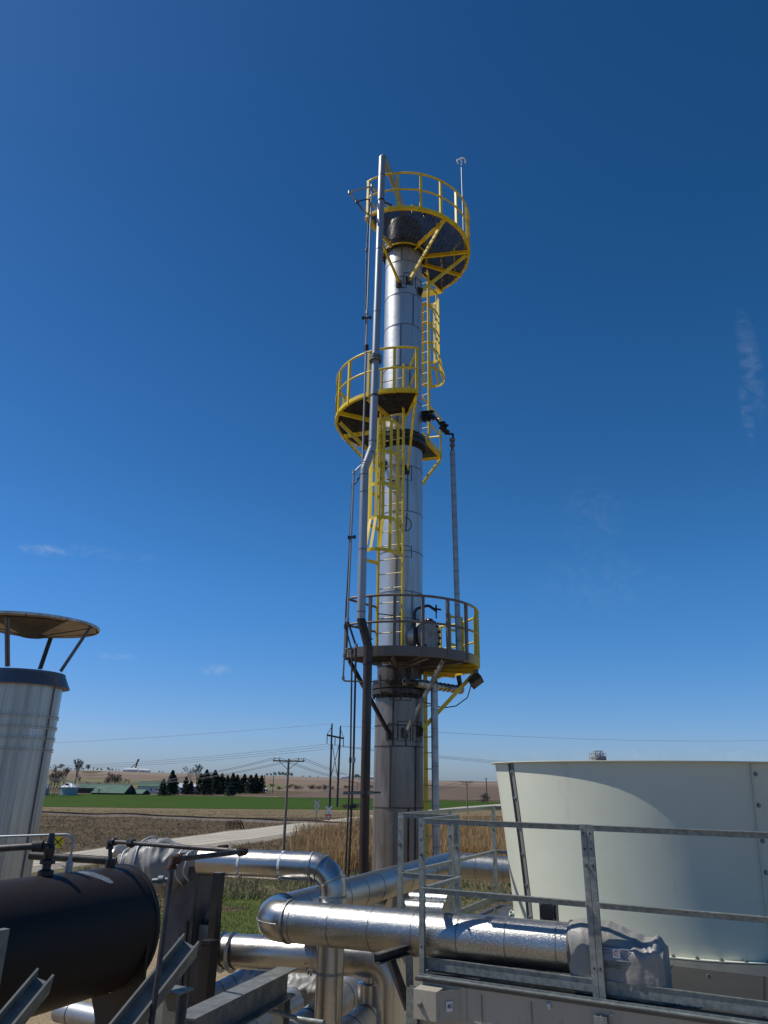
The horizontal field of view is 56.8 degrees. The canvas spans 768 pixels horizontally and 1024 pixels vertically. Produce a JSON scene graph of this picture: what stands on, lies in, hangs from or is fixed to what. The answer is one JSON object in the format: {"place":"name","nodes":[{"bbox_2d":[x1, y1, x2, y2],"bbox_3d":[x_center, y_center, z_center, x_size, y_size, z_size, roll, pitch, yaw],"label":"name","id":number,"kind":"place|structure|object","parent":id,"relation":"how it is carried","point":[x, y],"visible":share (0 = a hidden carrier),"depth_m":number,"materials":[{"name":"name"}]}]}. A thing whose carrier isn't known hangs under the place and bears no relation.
{"place":"outdoors","nodes":[
{"label":"outdoors","id":0,"kind":"place"},
{"bbox_2d":[28,851,116,863],"bbox_3d":[-2.803,3.121,6.395,0.784,0.102,0.068,1,-21,0],"label":"rusty header pipe","id":1,"kind":"object","parent":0,"point":[77,858],"visible":0.71,"depth_m":6.37,"materials":[{"name":"metal"}]},
{"bbox_2d":[50,792,279,796],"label":"field track","id":2,"kind":"structure","parent":0,"point":[182,794],"depth_m":282.02,"materials":[{"name":"beige soil"}]},
{"bbox_2d":[47,778,305,790],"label":"meadow","id":3,"kind":"structure","parent":0,"point":[132,782],"depth_m":552.29,"materials":[{"name":"green plant"}]},
{"bbox_2d":[111,776,128,782],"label":"bare bush","id":4,"kind":"object","parent":3,"relation":"on","point":[118,779],"visible":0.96,"depth_m":503.84,"materials":[{"name":"brown plant"}]},
{"bbox_2d":[33,804,500,865],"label":"road","id":5,"kind":"structure","parent":0,"point":[239,835],"depth_m":85.60,"materials":[{"name":"concrete"}]},
{"bbox_2d":[43,794,500,809],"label":"green field","id":6,"kind":"structure","parent":0,"point":[143,801],"depth_m":208.26,"materials":[{"name":"green plant"}]},
{"bbox_2d":[47,764,58,795],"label":"bare tree","id":7,"kind":"object","parent":6,"relation":"on","point":[56,772],"visible":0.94,"depth_m":248.19,"materials":[{"name":"brown plant"}]},
{"bbox_2d":[59,767,69,784],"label":"bare tree","id":8,"kind":"object","parent":6,"relation":"on","point":[67,769],"visible":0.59,"depth_m":266.23,"materials":[{"name":"brown plant"}]},
{"bbox_2d":[59,782,78,794],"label":"grain bin","id":9,"kind":"object","parent":6,"relation":"on","point":[69,788],"visible":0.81,"depth_m":257.78,"materials":[{"name":"metal"}]},
{"bbox_2d":[155,779,167,795],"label":"pine tree","id":10,"kind":"object","parent":6,"relation":"on","point":[163,788],"visible":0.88,"depth_m":262.29,"materials":[{"name":"green plant"}]},
{"bbox_2d":[165,770,177,794],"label":"pine tree","id":11,"kind":"object","parent":6,"relation":"on","point":[171,787],"visible":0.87,"depth_m":273.04,"materials":[{"name":"green plant"}]},
{"bbox_2d":[326,723,343,806],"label":"transmission frame","id":12,"kind":"object","parent":6,"relation":"on","point":[331,771],"visible":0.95,"depth_m":191.03,"materials":[{"name":"brown wood"}]},
{"bbox_2d":[49,746,327,767],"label":"power line","id":13,"kind":"object","parent":12,"relation":"attached to","point":[195,759],"visible":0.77,"depth_m":232.79,"materials":[{"name":"grey metal"}]},
{"bbox_2d":[57,723,330,742],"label":"power line","id":14,"kind":"object","parent":12,"relation":"attached to","point":[195,734],"visible":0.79,"depth_m":226.01,"materials":[{"name":"black metal"}]},
{"bbox_2d":[66,744,323,765],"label":"power line","id":15,"kind":"object","parent":12,"relation":"attached to","point":[196,757],"visible":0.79,"depth_m":226.78,"materials":[{"name":"grey metal"}]},
{"bbox_2d":[72,747,341,768],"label":"power line","id":16,"kind":"object","parent":12,"relation":"attached to","point":[209,760],"visible":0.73,"depth_m":227.00,"materials":[{"name":"grey metal"}]},
{"bbox_2d":[346,726,767,740],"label":"power line","id":17,"kind":"object","parent":12,"relation":"attached to","point":[544,737],"visible":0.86,"depth_m":233.90,"materials":[{"name":"grey metal"}]},
{"bbox_2d":[31,771,512,911],"bbox_3d":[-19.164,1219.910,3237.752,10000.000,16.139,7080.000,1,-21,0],"label":"ground","id":18,"kind":"structure","parent":0,"point":[277,793],"depth_m":103.73,"materials":[{"name":"brown plant"}]},
{"bbox_2d":[73,758,83,783],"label":"bare tree","id":19,"kind":"object","parent":18,"relation":"on","point":[79,764],"visible":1,"depth_m":280.03,"materials":[{"name":"brown plant"}]},
{"bbox_2d":[78,783,96,792],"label":"barn","id":20,"kind":"structure","parent":18,"relation":"on","point":[85,788],"depth_m":287.73,"materials":[{"name":"green metal"}]},
{"bbox_2d":[90,784,134,794],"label":"barn","id":21,"kind":"structure","parent":18,"relation":"on","point":[119,789],"depth_m":275.90,"materials":[{"name":"green metal"}]},
{"bbox_2d":[131,789,150,794],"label":"shed","id":22,"kind":"structure","parent":18,"relation":"on","point":[139,792],"depth_m":279.57,"materials":[{"name":"green metal"}]},
{"bbox_2d":[137,781,166,793],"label":"farm house","id":23,"kind":"structure","parent":18,"relation":"on","point":[150,786],"depth_m":304.05,"materials":[{"name":"white"}]},
{"bbox_2d":[43,813,321,822],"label":"rail ballast","id":24,"kind":"structure","parent":18,"relation":"on","point":[243,820],"depth_m":124.61,"materials":[{"name":"gravel"}]},
{"bbox_2d":[42,811,349,823],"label":"railway track","id":25,"kind":"structure","parent":24,"relation":"on","point":[183,816],"depth_m":126.65,"materials":[{"name":"brown metal"}]},
{"bbox_2d":[180,777,189,794],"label":"pine tree","id":26,"kind":"object","parent":18,"relation":"on","point":[185,784],"visible":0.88,"depth_m":287.54,"materials":[{"name":"green plant"}]},
{"bbox_2d":[26,935,354,1023],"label":"gravel yard","id":27,"kind":"structure","parent":18,"relation":"on","point":[44,1018],"depth_m":23.36,"materials":[{"name":"beige gravel"}]},
{"bbox_2d":[0,968,53,1023],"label":"steel beam","id":28,"kind":"structure","parent":27,"relation":"on","point":[25,1001],"depth_m":3.72,"materials":[{"name":"grey metal"}]},
{"bbox_2d":[0,611,99,879],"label":"exhaust stack","id":29,"kind":"object","parent":27,"relation":"on","point":[30,700],"visible":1,"depth_m":9.79,"materials":[{"name":"metal"}]},
{"bbox_2d":[51,1001,95,1023],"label":"grey pipe","id":30,"kind":"object","parent":27,"relation":"on","point":[81,1012],"visible":0.45,"depth_m":7.39,"materials":[{"name":"metal"}]},
{"bbox_2d":[0,864,160,1023],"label":"black tank","id":31,"kind":"object","parent":27,"relation":"on","point":[87,934],"visible":0.98,"depth_m":5.00,"materials":[{"name":"metal"}]},
{"bbox_2d":[0,928,9,982],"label":"equipment cabinet","id":32,"kind":"object","parent":31,"relation":"attached to","point":[4,934],"visible":1,"depth_m":4.00,"materials":[{"name":"metal"}]},
{"bbox_2d":[0,833,54,875],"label":"tank relief valve","id":33,"kind":"object","parent":31,"relation":"on","point":[47,848],"visible":1,"depth_m":5.22,"materials":[{"name":"black metal"}]},
{"bbox_2d":[0,833,73,872],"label":"bent instrument tube","id":34,"kind":"object","parent":31,"relation":"on","point":[69,866],"visible":1,"depth_m":5.43,"materials":[{"name":"silver metal"}]},
{"bbox_2d":[152,875,167,887],"bbox_3d":[-1.848,3.109,5.871,0.151,0.180,0.070,1,-21,0],"label":"drain nipple","id":35,"kind":"object","parent":31,"relation":"attached to","point":[161,880],"visible":0.71,"depth_m":5.87,"materials":[{"name":"metal"}]},
{"bbox_2d":[105,838,247,1023],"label":"black pipe loop","id":36,"kind":"object","parent":31,"relation":"attached to","point":[175,859],"visible":1,"depth_m":4.57,"materials":[{"name":"metal"}]},
{"bbox_2d":[109,933,199,1023],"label":"steel beam","id":37,"kind":"structure","parent":27,"relation":"on","point":[180,956],"depth_m":4.22,"materials":[{"name":"grey metal"}]},
{"bbox_2d":[196,938,218,1003],"bbox_3d":[-1.514,6.290,4.994,0.106,5.709,0.106,-9,-23,25],"label":"square post","id":38,"kind":"object","parent":27,"relation":"on","point":[207,970],"visible":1,"depth_m":5.89,"materials":[{"name":"black metal"}]},
{"bbox_2d":[207,872,224,995],"bbox_3d":[-1.535,6.152,5.313,0.080,6.193,0.080,-9,-23,25],"label":"square post","id":39,"kind":"object","parent":27,"relation":"on","point":[215,912],"visible":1,"depth_m":6.28,"materials":[{"name":"black metal"}]},
{"bbox_2d":[215,969,245,995],"bbox_3d":[-1.998,6.102,9.123,0.234,0.387,1.231,-12,-24,31],"label":"blue grey ground pipe","id":40,"kind":"object","parent":27,"relation":"on","point":[229,981],"visible":0.26,"depth_m":9.07,"materials":[{"name":"metal"}]},
{"bbox_2d":[186,966,296,1023],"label":"steel beam","id":41,"kind":"structure","parent":27,"relation":"on","point":[251,1000],"depth_m":5.24,"materials":[{"name":"grey metal"}]},
{"bbox_2d":[268,1009,325,1023],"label":"pipe","id":42,"kind":"object","parent":41,"relation":"attached to","point":[296,1017],"visible":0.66,"depth_m":5.46,"materials":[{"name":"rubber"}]},
{"bbox_2d":[356,977,375,1007],"bbox_3d":[-0.163,6.926,6.365,0.320,5.526,0.320,1,-21,0],"label":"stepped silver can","id":43,"kind":"object","parent":27,"relation":"on","point":[366,991],"visible":0.2,"depth_m":7.05,"materials":[{"name":"metal"}]},
{"bbox_2d":[342,1004,375,1023],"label":"rack pipe","id":44,"kind":"object","parent":43,"relation":"attached to","point":[363,1014],"visible":0.3,"depth_m":6.79,"materials":[{"name":"metal"}]},
{"bbox_2d":[335,172,479,907],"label":"distillation column","id":45,"kind":"structure","parent":27,"relation":"on","point":[408,639],"depth_m":15.10,"materials":[{"name":"metal"}]},
{"bbox_2d":[344,196,370,874],"bbox_3d":[-0.522,-0.683,14.327,0.340,14.329,0.608,-6,-22,17],"label":"electrical conduit","id":46,"kind":"object","parent":45,"relation":"attached to","point":[345,624],"visible":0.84,"depth_m":13.11,"materials":[{"name":"metal"}]},
{"bbox_2d":[341,648,384,682],"bbox_3d":[-0.353,2.945,13.485,1.016,0.628,0.128,16,-25,-34],"label":"steam tubing","id":47,"kind":"object","parent":45,"relation":"attached to","point":[343,677],"visible":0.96,"depth_m":13.27,"materials":[{"name":"metal"}]},
{"bbox_2d":[355,154,405,1007],"bbox_3d":[0.128,1.383,14.238,0.483,20.864,2.188,-8,-22,22],"label":"overhead vapour pipe","id":48,"kind":"object","parent":45,"relation":"attached to","point":[375,358],"visible":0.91,"depth_m":13.64,"materials":[{"name":"metal"}]},
{"bbox_2d":[343,791,373,794],"bbox_3d":[-0.434,4.779,12.078,0.512,0.065,0.232,1,-21,0],"label":"pipe support strap","id":49,"kind":"object","parent":48,"relation":"attached to","point":[353,792],"visible":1,"depth_m":11.97,"materials":[{"name":"metal"}]},
{"bbox_2d":[346,184,372,876],"bbox_3d":[-0.551,-0.857,14.286,0.496,14.705,0.735,-12,-24,30],"label":"instrument air tube","id":50,"kind":"object","parent":48,"relation":"attached to","point":[351,806],"visible":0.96,"depth_m":13.69,"materials":[{"name":"metal"}]},
{"bbox_2d":[374,675,418,694],"bbox_3d":[0.240,3.375,13.866,0.887,0.375,0.108,1,-21,0],"label":"ribbed hose","id":51,"kind":"object","parent":45,"relation":"attached to","point":[392,681],"visible":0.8,"depth_m":13.86,"materials":[{"name":"metal"}]},
{"bbox_2d":[402,676,463,887],"bbox_3d":[0.937,7.352,12.690,1.499,8.825,0.174,15,-25,-33],"label":"lagged drop pipe","id":52,"kind":"object","parent":45,"relation":"attached to","point":[440,686],"visible":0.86,"depth_m":13.73,"materials":[{"name":"grey metal"}]},
{"bbox_2d":[422,410,453,442],"bbox_3d":[1.180,-1.941,16.349,0.888,0.970,0.220,-10,-23,26],"label":"sample valve train","id":53,"kind":"object","parent":45,"relation":"attached to","point":[428,415],"visible":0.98,"depth_m":16.41,"materials":[{"name":"black metal"}]},
{"bbox_2d":[449,437,461,650],"bbox_3d":[1.527,0.683,15.195,0.166,5.010,0.127,1,-21,0],"label":"lagged riser pipe","id":54,"kind":"object","parent":45,"relation":"on","point":[455,547],"visible":0.98,"depth_m":15.14,"materials":[{"name":"grey metal"}]},
{"bbox_2d":[457,157,465,240],"bbox_3d":[2.003,-8.017,18.104,0.254,2.696,0.073,1,-21,0],"label":"ring sensor mast","id":55,"kind":"object","parent":45,"relation":"on","point":[462,187],"visible":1,"depth_m":18.26,"materials":[{"name":"white"}]},
{"bbox_2d":[468,669,483,688],"bbox_3d":[1.853,3.348,14.230,0.272,0.414,0.383,-8,-22,22],"label":"floodlight","id":56,"kind":"object","parent":45,"relation":"attached to","point":[475,680],"visible":1,"depth_m":14.13,"materials":[{"name":"metal"}]},
{"bbox_2d":[424,685,470,707],"bbox_3d":[1.305,3.664,14.331,1.050,0.590,0.109,-5,-21,15],"label":"power cable","id":57,"kind":"object","parent":56,"relation":"hanging from","point":[457,704],"visible":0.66,"depth_m":14.23,"materials":[{"name":"black rubber"}]},
{"bbox_2d":[369,891,448,911],"bbox_3d":[0.193,7.273,7.584,1.267,5.749,0.409,-9,-23,25],"label":"capped manifold","id":58,"kind":"object","parent":27,"relation":"on","point":[437,902],"visible":0.34,"depth_m":8.39,"materials":[{"name":"paint"}]},
{"bbox_2d":[256,853,569,973],"bbox_3d":[0.945,6.979,7.142,3.166,6.008,5.276,-8,-22,22],"label":"stucco pipe","id":59,"kind":"object","parent":27,"relation":"on","point":[305,916],"visible":0.74,"depth_m":6.02,"materials":[{"name":"grey metal"}]},
{"bbox_2d":[195,850,346,1023],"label":"silver gooseneck pipe","id":60,"kind":"object","parent":59,"relation":"attached to","point":[324,872],"visible":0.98,"depth_m":6.64,"materials":[{"name":"metal"}]},
{"bbox_2d":[163,866,220,1007],"bbox_3d":[-1.890,4.309,7.026,0.548,1.452,0.361,-10,-23,26],"label":"plate exchanger","id":61,"kind":"object","parent":60,"relation":"attached to","point":[189,911],"visible":0.31,"depth_m":7.01,"materials":[{"name":"metal"}]},
{"bbox_2d":[112,836,196,894],"bbox_3d":[-2.361,3.649,7.306,0.941,0.568,0.568,-6,-22,19],"label":"blanketed valve","id":62,"kind":"object","parent":61,"relation":"attached to","point":[150,862],"visible":0.54,"depth_m":7.12,"materials":[{"name":"fabric"}]},
{"bbox_2d":[146,1000,163,1023],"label":"flanged stub","id":63,"kind":"object","parent":61,"relation":"attached to","point":[158,1016],"visible":0.06,"depth_m":6.40,"materials":[{"name":"metal"}]},
{"bbox_2d":[243,969,315,1005],"bbox_3d":[-1.186,5.792,8.712,1.328,0.474,0.538,-14,-25,35],"label":"wrinkled elbow blanket","id":64,"kind":"object","parent":59,"relation":"attached to","point":[304,983],"visible":0.17,"depth_m":8.38,"materials":[{"name":"fabric"}]},
{"bbox_2d":[308,976,361,1016],"bbox_3d":[-0.386,5.192,7.659,0.305,0.393,1.326,-8,-22,21],"label":"rack pipe","id":65,"kind":"object","parent":59,"relation":"on","point":[349,993],"visible":0.2,"depth_m":7.44,"materials":[{"name":"metal"}]},
{"bbox_2d":[289,1004,313,1023],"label":"rack pipe","id":66,"kind":"object","parent":65,"relation":"attached to","point":[306,1011],"visible":0.3,"depth_m":7.01,"materials":[{"name":"metal"}]},
{"bbox_2d":[374,944,413,1010],"bbox_3d":[0.125,3.866,5.649,0.421,0.716,0.227,16,-25,-35],"label":"pipe support bracket","id":67,"kind":"object","parent":59,"relation":"attached to","point":[389,956],"visible":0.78,"depth_m":5.74,"materials":[{"name":"metal"}]},
{"bbox_2d":[566,918,672,1005],"bbox_3d":[1.740,3.312,5.281,0.683,0.469,0.478,-9,-23,25],"label":"pipe end blanket","id":68,"kind":"object","parent":59,"relation":"attached to","point":[640,961],"visible":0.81,"depth_m":5.12,"materials":[{"name":"fabric"}]},
{"bbox_2d":[400,760,767,1023],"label":"cooling tower","id":69,"kind":"structure","parent":27,"relation":"on","point":[723,875],"depth_m":6.54,"materials":[{"name":"white"}]},
{"bbox_2d":[217,931,399,1023],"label":"dented lower pipe","id":70,"kind":"object","parent":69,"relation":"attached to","point":[236,950],"visible":0.61,"depth_m":7.00,"materials":[{"name":"metal"}]},
{"bbox_2d":[414,984,466,1021],"bbox_3d":[0.418,3.710,5.343,0.378,0.220,0.175,-7,-22,21],"label":"junction box","id":71,"kind":"object","parent":69,"relation":"attached to","point":[435,1004],"visible":1,"depth_m":5.33,"materials":[{"name":"metal"}]},
{"bbox_2d":[539,903,558,920],"bbox_3d":[1.443,3.646,6.163,0.145,0.470,0.101,-9,-23,25],"label":"vibration switch","id":72,"kind":"object","parent":69,"relation":"on","point":[550,912],"visible":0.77,"depth_m":6.18,"materials":[{"name":"black plastic"}]},
{"bbox_2d":[397,806,767,1015],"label":"guard railing","id":73,"kind":"object","parent":69,"relation":"on","point":[598,985],"visible":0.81,"depth_m":5.37,"materials":[{"name":"metal"}]},
{"bbox_2d":[185,781,195,794],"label":"pine tree","id":74,"kind":"object","parent":18,"relation":"on","point":[191,787],"visible":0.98,"depth_m":288.80,"materials":[{"name":"green plant"}]},
{"bbox_2d":[192,773,202,794],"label":"pine tree","id":75,"kind":"object","parent":18,"relation":"on","point":[199,781],"visible":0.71,"depth_m":289.01,"materials":[{"name":"green plant"}]},
{"bbox_2d":[193,764,203,782],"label":"bare tree","id":76,"kind":"object","parent":18,"relation":"on","point":[198,768],"visible":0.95,"depth_m":307.54,"materials":[{"name":"brown plant"}]},
{"bbox_2d":[197,769,215,794],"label":"pine tree","id":77,"kind":"object","parent":18,"relation":"on","point":[205,784],"visible":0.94,"depth_m":286.84,"materials":[{"name":"green plant"}]},
{"bbox_2d":[205,770,221,794],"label":"pine tree","id":78,"kind":"object","parent":18,"relation":"on","point":[216,784],"visible":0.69,"depth_m":302.43,"materials":[{"name":"green plant"}]},
{"bbox_2d":[218,773,225,793],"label":"pine tree","id":79,"kind":"object","parent":18,"relation":"on","point":[222,783],"visible":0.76,"depth_m":306.40,"materials":[{"name":"green plant"}]},
{"bbox_2d":[222,778,236,795],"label":"pine tree","id":80,"kind":"object","parent":18,"relation":"on","point":[230,786],"visible":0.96,"depth_m":279.42,"materials":[{"name":"green plant"}]},
{"bbox_2d":[226,820,244,829],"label":"cattle gate","id":81,"kind":"structure","parent":18,"relation":"on","point":[237,823],"depth_m":102.33,"materials":[{"name":"metal"}]},
{"bbox_2d":[233,775,242,793],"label":"pine tree","id":82,"kind":"object","parent":18,"relation":"on","point":[238,783],"visible":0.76,"depth_m":321.56,"materials":[{"name":"green plant"}]},
{"bbox_2d":[243,775,257,793],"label":"pine tree","id":83,"kind":"object","parent":18,"relation":"on","point":[250,784],"visible":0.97,"depth_m":329.44,"materials":[{"name":"green plant"}]},
{"bbox_2d":[256,775,266,792],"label":"pine tree","id":84,"kind":"object","parent":18,"relation":"on","point":[261,783],"visible":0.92,"depth_m":339.23,"materials":[{"name":"green plant"}]},
{"bbox_2d":[32,804,493,872],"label":"road shoulder","id":85,"kind":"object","parent":18,"relation":"on","point":[63,864],"visible":0.19,"depth_m":78.57},
{"bbox_2d":[42,807,501,817],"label":"tan verge","id":86,"kind":"structure","parent":18,"relation":"on","point":[243,811],"depth_m":150.86,"materials":[{"name":"brown plant"}]},
{"bbox_2d":[250,987,304,1023],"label":"rack pipe","id":87,"kind":"object","parent":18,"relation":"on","point":[297,1003],"visible":0.18,"depth_m":7.92,"materials":[{"name":"metal"}]},
{"bbox_2d":[273,758,303,849],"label":"utility pole","id":88,"kind":"object","parent":18,"relation":"on","point":[285,810],"visible":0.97,"depth_m":75.65,"materials":[{"name":"brown wood"}]},
{"bbox_2d":[51,757,273,782],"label":"power line","id":89,"kind":"object","parent":88,"relation":"attached to","point":[165,779],"visible":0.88,"depth_m":88.59,"materials":[{"name":"grey metal"}]},
{"bbox_2d":[52,758,276,783],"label":"power line","id":90,"kind":"object","parent":88,"relation":"attached to","point":[171,779],"visible":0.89,"depth_m":88.02,"materials":[{"name":"grey metal"}]},
{"bbox_2d":[48,758,296,783],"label":"power line","id":91,"kind":"object","parent":88,"relation":"attached to","point":[179,780],"visible":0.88,"depth_m":87.78,"materials":[{"name":"grey metal"}]},
{"bbox_2d":[49,758,302,784],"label":"power line","id":92,"kind":"object","parent":88,"relation":"attached to","point":[177,781],"visible":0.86,"depth_m":88.75,"materials":[{"name":"grey metal"}]},
{"bbox_2d":[314,800,319,822],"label":"railroad crossbuck","id":93,"kind":"object","parent":18,"relation":"on","point":[316,807],"visible":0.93,"depth_m":111.41,"materials":[{"name":"grey metal"}]},
{"bbox_2d":[325,806,331,819],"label":"railroad crossbuck","id":94,"kind":"object","parent":18,"relation":"on","point":[328,815],"visible":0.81,"depth_m":104.07,"materials":[{"name":"grey metal"}]},
{"bbox_2d":[288,813,507,872],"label":"tall golden reeds","id":95,"kind":"object","parent":18,"relation":"on","point":[330,839],"visible":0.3,"depth_m":68.53,"materials":[{"name":"beige plant"}]},
{"bbox_2d":[33,866,511,913],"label":"grass","id":96,"kind":"structure","parent":0,"point":[61,870],"depth_m":48.97,"materials":[{"name":"plant"}]},
{"bbox_2d":[54,836,63,861],"bbox_3d":[-26.579,27.643,57.507,0.896,2.492,0.105,3,-21,-5],"label":"railroad warning sign","id":97,"kind":"object","parent":96,"relation":"on","point":[58,841],"visible":0.81,"depth_m":57.78,"materials":[{"name":"metal"}]},
{"bbox_2d":[157,869,511,900],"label":"olive weeds","id":98,"kind":"object","parent":96,"relation":"on","point":[235,889],"visible":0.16,"depth_m":47.78,"materials":[{"name":"green plant"}]},
{"bbox_2d":[48,771,497,791],"bbox_3d":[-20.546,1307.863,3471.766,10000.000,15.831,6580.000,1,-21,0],"label":"harvested field","id":99,"kind":"structure","parent":0,"point":[267,781],"depth_m":759.73,"materials":[{"name":"brown soil"}]},
{"bbox_2d":[49,770,497,784],"bbox_3d":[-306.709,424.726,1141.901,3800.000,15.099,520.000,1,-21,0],"label":"pale field","id":100,"kind":"structure","parent":0,"point":[184,774],"depth_m":1017.99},
{"bbox_2d":[158,885,510,938],"bbox_3d":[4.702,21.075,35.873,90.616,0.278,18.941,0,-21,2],"label":"lawn","id":101,"kind":"structure","parent":0,"point":[250,923],"depth_m":37.82,"materials":[{"name":"plant"}]},
{"bbox_2d":[0,0,767,781],"label":"sky","id":102,"kind":"structure","parent":0,"point":[183,238],"materials":[{"name":"blue"}]},
{"bbox_2d":[280,784,499,800],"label":"brown field","id":103,"kind":"structure","parent":0,"point":[457,793],"depth_m":373.61,"materials":[{"name":"brown soil"}]},
{"bbox_2d":[589,750,605,759],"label":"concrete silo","id":104,"kind":"object","parent":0,"point":[597,757],"visible":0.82,"depth_m":141.07,"materials":[{"name":"grey concrete"}]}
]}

